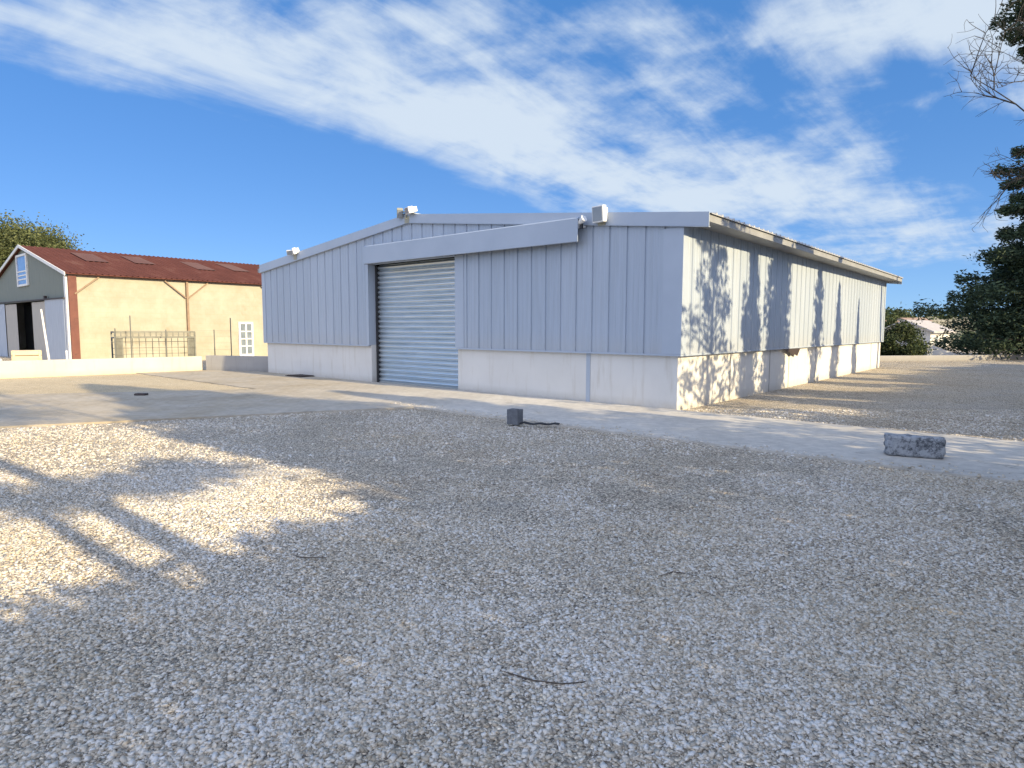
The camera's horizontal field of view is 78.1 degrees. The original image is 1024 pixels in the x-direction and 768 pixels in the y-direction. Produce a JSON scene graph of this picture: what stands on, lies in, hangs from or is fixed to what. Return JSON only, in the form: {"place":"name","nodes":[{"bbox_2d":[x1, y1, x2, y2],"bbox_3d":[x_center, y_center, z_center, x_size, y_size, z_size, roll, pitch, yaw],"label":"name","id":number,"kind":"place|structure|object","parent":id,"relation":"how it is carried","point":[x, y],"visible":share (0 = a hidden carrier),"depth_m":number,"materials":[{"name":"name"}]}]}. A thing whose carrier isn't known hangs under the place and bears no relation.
{"place":"outdoors","nodes":[
{"label":"outdoors","id":0,"kind":"place"},
{"bbox_2d":[10,350,41,360],"bbox_3d":[-15.811,-0.675,20.572,0.780,0.860,0.620,-4,7,-40],"label":"storage crate","id":1,"kind":"object","parent":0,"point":[18,355],"visible":0.44,"depth_m":20.37,"materials":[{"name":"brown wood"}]},
{"bbox_2d":[0,373,247,394],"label":"sand patch","id":2,"kind":"object","parent":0,"point":[135,382],"visible":0.14,"depth_m":17.57,"materials":[{"name":"beige sand"}]},
{"bbox_2d":[40,309,49,359],"bbox_3d":[-15.123,-1.330,20.511,0.247,2.185,0.068,-1,5,-10],"label":"leaning pole","id":3,"kind":"object","parent":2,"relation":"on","point":[46,342],"visible":0.79,"depth_m":20.47,"materials":[{"name":"white paint"}]},
{"bbox_2d":[110,331,195,357],"bbox_3d":[-13.026,-1.189,23.029,2.600,1.465,0.750,-4,7,-40],"label":"cage rack","id":4,"kind":"object","parent":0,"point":[191,341],"visible":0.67,"depth_m":22.86,"materials":[{"name":"grey metal"}]},
{"bbox_2d":[0,346,1023,767],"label":"gravel yard","id":5,"kind":"structure","parent":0,"point":[958,384],"depth_m":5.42,"materials":[{"name":"beige gravel"}]},
{"bbox_2d":[0,356,201,378],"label":"boundary wall","id":6,"kind":"structure","parent":5,"relation":"on","point":[46,368],"depth_m":21.13,"materials":[{"name":"beige concrete"}]},
{"bbox_2d":[114,316,231,357],"bbox_3d":[-12.088,-1.699,22.726,3.785,1.480,0.037,-4,7,-40],"label":"wire fence","id":7,"kind":"object","parent":6,"relation":"on","point":[130,330],"visible":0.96,"depth_m":22.07,"materials":[{"name":"grey metal"}]},
{"bbox_2d":[0,245,267,359],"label":"barn","id":8,"kind":"structure","parent":5,"relation":"on","point":[86,302],"depth_m":30.52,"materials":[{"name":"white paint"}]},
{"bbox_2d":[0,304,7,356],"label":"sliding door","id":9,"kind":"structure","parent":8,"relation":"in","point":[3,338],"depth_m":34.59,"materials":[{"name":"metal"}]},
{"bbox_2d":[5,304,18,356],"bbox_3d":[-26.505,-2.738,33.504,2.289,2.943,0.020,4,7,40],"label":"board door","id":10,"kind":"structure","parent":8,"relation":"in","point":[11,310],"depth_m":33.47,"materials":[{"name":"grey wood"}]},
{"bbox_2d":[15,253,28,286],"bbox_3d":[-24.481,-5.679,31.546,1.995,1.570,0.072,4,7,40],"label":"window","id":11,"kind":"structure","parent":8,"relation":"in","point":[21,260],"depth_m":31.51,"materials":[{"name":"blue glass"}]},
{"bbox_2d":[32,301,47,359],"bbox_3d":[-22.391,-2.420,30.002,2.474,2.943,0.020,4,7,40],"label":"board door","id":12,"kind":"structure","parent":8,"relation":"in","point":[39,341],"depth_m":30.09,"materials":[{"name":"grey wood"}]},
{"bbox_2d":[44,299,66,359],"bbox_3d":[-20.380,-2.280,28.216,2.910,2.987,0.020,4,7,40],"label":"sliding door","id":13,"kind":"structure","parent":8,"relation":"in","point":[54,308],"depth_m":28.15,"materials":[{"name":"metal"}]},
{"bbox_2d":[238,322,253,355],"bbox_3d":[-13.916,-2.195,33.072,0.074,2.104,0.785,4,7,40],"label":"side door","id":14,"kind":"structure","parent":8,"relation":"in","point":[245,332],"depth_m":33.03,"materials":[{"name":"white paint"}]},
{"bbox_2d":[206,355,267,371],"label":"boundary wall","id":15,"kind":"structure","parent":5,"relation":"on","point":[234,363],"depth_m":22.90,"materials":[{"name":"grey concrete"}]},
{"bbox_2d":[294,555,328,557],"bbox_3d":[-1.397,1.193,4.358,0.265,0.012,0.052,1,5,9],"label":"fallen twig","id":16,"kind":"object","parent":5,"relation":"on","point":[311,557],"visible":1,"depth_m":4.35,"materials":[{"name":"wood"}]},
{"bbox_2d":[0,369,1023,483],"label":"concrete apron","id":17,"kind":"object","parent":5,"relation":"on","point":[266,393],"visible":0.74,"depth_m":11.56,"materials":[{"name":"grey concrete"}]},
{"bbox_2d":[134,393,147,395],"bbox_3d":[-8.599,0.240,14.647,0.265,0.067,0.172,0,5,0],"label":"drain cover","id":18,"kind":"object","parent":17,"relation":"on","point":[139,394],"visible":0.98,"depth_m":14.58,"materials":[{"name":"metal"}]},
{"bbox_2d":[285,374,313,376],"bbox_3d":[-6.879,-0.273,20.537,0.900,0.035,0.560,4,7,40],"label":"drain cover","id":19,"kind":"object","parent":17,"relation":"on","point":[298,375],"visible":1,"depth_m":20.36,"materials":[{"name":"metal"}]},
{"bbox_2d":[883,433,945,458],"bbox_3d":[4.978,0.764,7.819,0.641,0.272,0.262,2,6,24],"label":"concrete kerbstone","id":20,"kind":"object","parent":17,"relation":"on","point":[910,445],"visible":1,"depth_m":7.72,"materials":[{"name":"grey concrete"}]},
{"bbox_2d":[507,408,522,424],"bbox_3d":[0.047,0.535,10.364,0.210,0.245,0.176,3,6,31],"label":"hollow block","id":21,"kind":"object","parent":5,"relation":"on","point":[514,416],"depth_m":10.30,"materials":[{"name":"grey concrete"}]},
{"bbox_2d":[519,421,559,424],"bbox_3d":[0.445,0.640,10.191,0.651,0.049,0.118,1,5,9],"label":"rubber strip","id":22,"kind":"object","parent":5,"relation":"on","point":[538,423],"visible":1,"depth_m":10.18,"materials":[{"name":"black rubber"}]},
{"bbox_2d":[500,670,585,683],"bbox_3d":[0.161,1.327,2.850,0.466,0.015,0.097,1,5,7],"label":"fallen twig","id":23,"kind":"object","parent":5,"relation":"on","point":[543,681],"visible":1,"depth_m":2.82,"materials":[{"name":"wood"}]},
{"bbox_2d":[258,211,902,409],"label":"warehouse","id":24,"kind":"structure","parent":5,"relation":"on","point":[677,310],"depth_m":15.15,"materials":[{"name":"metal"}]},
{"bbox_2d":[286,248,298,259],"bbox_3d":[-7.075,-4.208,20.397,0.519,0.370,0.260,4,7,40],"label":"floodlight","id":25,"kind":"object","parent":24,"relation":"attached to","point":[294,251],"visible":1,"depth_m":20.38,"materials":[{"name":"white metal"}]},
{"bbox_2d":[397,206,416,223],"bbox_3d":[-2.826,-4.487,16.728,0.745,0.429,0.348,4,7,40],"label":"floodlight","id":26,"kind":"object","parent":24,"relation":"on","point":[408,210],"visible":1,"depth_m":16.73,"materials":[{"name":"white metal"}]},
{"bbox_2d":[375,257,457,389],"bbox_3d":[-2.516,-1.727,17.419,4.170,3.770,0.330,4,7,40],"label":"roller door","id":27,"kind":"structure","parent":24,"relation":"in","point":[415,300],"depth_m":17.36,"materials":[{"name":"metal"}]},
{"bbox_2d":[578,215,586,228],"bbox_3d":[1.457,-3.350,13.082,0.177,0.264,0.310,0,5,0],"label":"spotlight","id":28,"kind":"object","parent":24,"relation":"attached to","point":[582,219],"visible":1,"depth_m":13.01,"materials":[{"name":"white metal"}]},
{"bbox_2d":[592,205,607,225],"bbox_3d":[1.801,-3.430,12.854,0.228,0.385,0.300,-4,7,-41],"label":"floodlight","id":29,"kind":"object","parent":24,"relation":"attached to","point":[599,214],"visible":1,"depth_m":12.77,"materials":[{"name":"white metal"}]},
{"bbox_2d":[661,572,698,576],"bbox_3d":[1.085,1.224,4.063,0.254,0.012,0.055,1,5,7],"label":"fallen twig","id":30,"kind":"object","parent":5,"relation":"on","point":[679,572],"visible":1,"depth_m":4.08,"materials":[{"name":"wood"}]},
{"bbox_2d":[880,355,1023,360],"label":"kerb wall","id":31,"kind":"structure","parent":5,"relation":"on","point":[935,357],"depth_m":32.43,"materials":[{"name":"beige concrete"}]},
{"bbox_2d":[912,0,1023,359],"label":"cedar tree","id":32,"kind":"object","parent":5,"relation":"on","point":[1005,336],"visible":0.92,"depth_m":34.85,"materials":[{"name":"green plant"}]},
{"bbox_2d":[944,0,1023,231],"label":"bare tree","id":33,"kind":"object","parent":5,"relation":"on","point":[993,88],"visible":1,"depth_m":21.73,"materials":[{"name":"brown plant"}]},
{"bbox_2d":[0,0,1023,316],"label":"sky","id":34,"kind":"structure","parent":0,"point":[253,132],"materials":[{"name":"blue"}]},
{"bbox_2d":[916,317,997,336],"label":"hills","id":35,"kind":"structure","parent":0,"point":[938,321],"depth_m":228.68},
{"bbox_2d":[884,317,895,327],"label":"hillside tree","id":36,"kind":"object","parent":35,"relation":"on","point":[889,320],"visible":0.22,"depth_m":173.78,"materials":[{"name":"green plant"}]},
{"bbox_2d":[896,318,931,320],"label":"house","id":37,"kind":"structure","parent":35,"relation":"on","point":[899,319],"depth_m":227.76,"materials":[{"name":"tile"}]},
{"bbox_2d":[885,306,1010,319],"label":"distant woods","id":38,"kind":"object","parent":35,"relation":"on","point":[897,313],"visible":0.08,"depth_m":246.35,"materials":[{"name":"green plant"}]},
{"label":"ground","id":39,"kind":"structure","parent":0,"visible":0},
{"bbox_2d":[0,209,93,267],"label":"broadleaf tree","id":40,"kind":"object","parent":39,"relation":"on","point":[13,236],"visible":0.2,"depth_m":47.40,"materials":[{"name":"green plant"}]},
{"bbox_2d":[880,319,936,355],"bbox_3d":[20.308,-2.284,33.589,3.461,2.354,3.503,-4,7,-40],"label":"bush","id":41,"kind":"object","parent":39,"relation":"on","point":[903,332],"visible":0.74,"depth_m":32.92,"materials":[{"name":"green plant"}]},
{"bbox_2d":[885,320,956,345],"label":"house","id":42,"kind":"structure","parent":39,"relation":"on","point":[931,327],"depth_m":57.14,"materials":[{"name":"white paint"}]},
{"bbox_2d":[925,345,957,354],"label":"ramp wall","id":43,"kind":"structure","parent":39,"relation":"on","point":[939,351],"depth_m":34.04,"materials":[{"name":"grey concrete"}]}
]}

